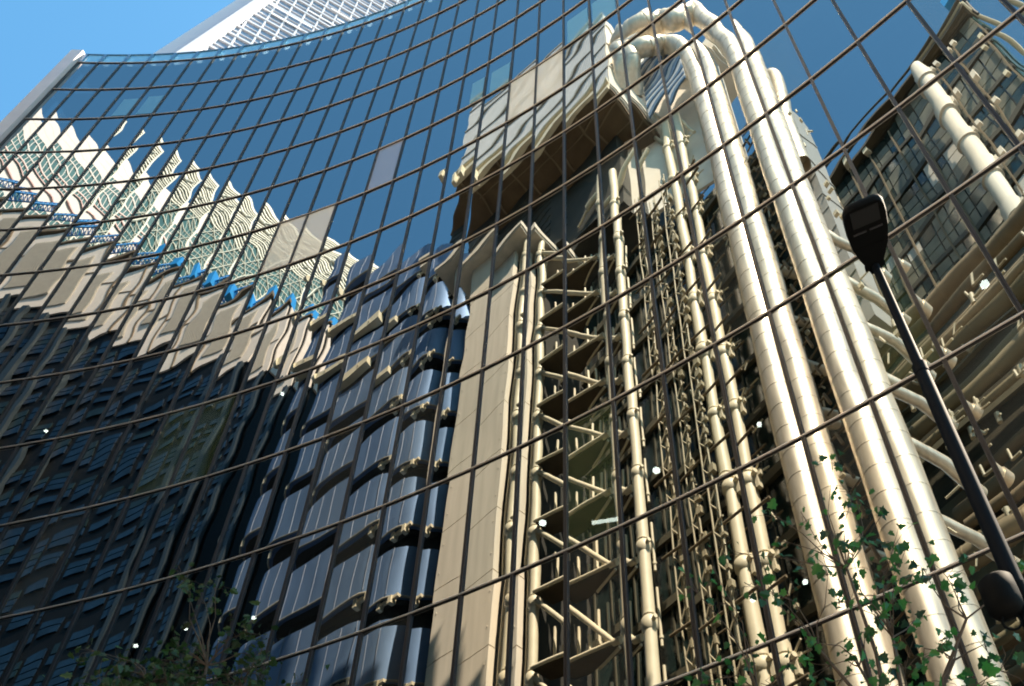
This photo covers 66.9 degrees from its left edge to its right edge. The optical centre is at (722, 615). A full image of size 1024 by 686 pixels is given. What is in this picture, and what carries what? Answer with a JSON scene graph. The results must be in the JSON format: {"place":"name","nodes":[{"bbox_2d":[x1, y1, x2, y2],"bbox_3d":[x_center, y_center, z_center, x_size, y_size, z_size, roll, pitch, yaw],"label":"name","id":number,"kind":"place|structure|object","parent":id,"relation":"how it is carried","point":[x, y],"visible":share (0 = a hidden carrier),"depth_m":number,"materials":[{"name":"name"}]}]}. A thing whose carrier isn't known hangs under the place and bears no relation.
{"place":"outdoors","nodes":[
{"label":"outdoors","id":0,"kind":"place"},
{"bbox_2d":[0,0,234,121],"label":"sky","id":1,"kind":"structure","parent":0,"point":[35,35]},
{"bbox_2d":[43,562,329,685],"bbox_3d":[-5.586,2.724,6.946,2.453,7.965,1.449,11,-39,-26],"label":"dark leafy tree","id":2,"kind":"object","parent":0,"point":[185,677],"visible":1,"depth_m":8.40,"materials":[{"name":"green plant"}]},
{"bbox_2d":[678,450,1023,685],"bbox_3d":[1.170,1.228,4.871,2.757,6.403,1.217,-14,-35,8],"label":"young maple","id":3,"kind":"object","parent":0,"point":[987,667],"visible":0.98,"depth_m":5.63,"materials":[{"name":"green plant"}]},
{"label":"ground","id":4,"kind":"structure","parent":0,"visible":0},
{"bbox_2d":[153,0,405,53],"bbox_3d":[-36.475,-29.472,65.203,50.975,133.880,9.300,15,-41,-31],"label":"wedge tower","id":5,"kind":"structure","parent":4,"relation":"on","point":[235,23],"depth_m":76.10,"materials":[{"name":"white glass"}]},
{"bbox_2d":[0,0,1023,685],"bbox_3d":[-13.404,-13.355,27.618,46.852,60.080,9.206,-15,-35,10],"label":"glass office building","id":6,"kind":"structure","parent":4,"relation":"on","point":[482,342],"depth_m":19.58,"materials":[{"name":"blue glass"}]},
{"bbox_2d":[842,193,1023,628],"bbox_3d":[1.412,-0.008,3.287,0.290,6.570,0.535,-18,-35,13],"label":"street lamp","id":7,"kind":"object","parent":4,"relation":"on","point":[865,221],"visible":0.99,"depth_m":4.52,"materials":[{"name":"black metal"}]},
{"bbox_2d":[978,571,1023,630],"bbox_3d":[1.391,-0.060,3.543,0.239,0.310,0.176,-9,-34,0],"label":"security camera","id":8,"kind":"object","parent":7,"relation":"attached to","point":[1001,594],"visible":1,"depth_m":3.50,"materials":[{"name":"black plastic"}]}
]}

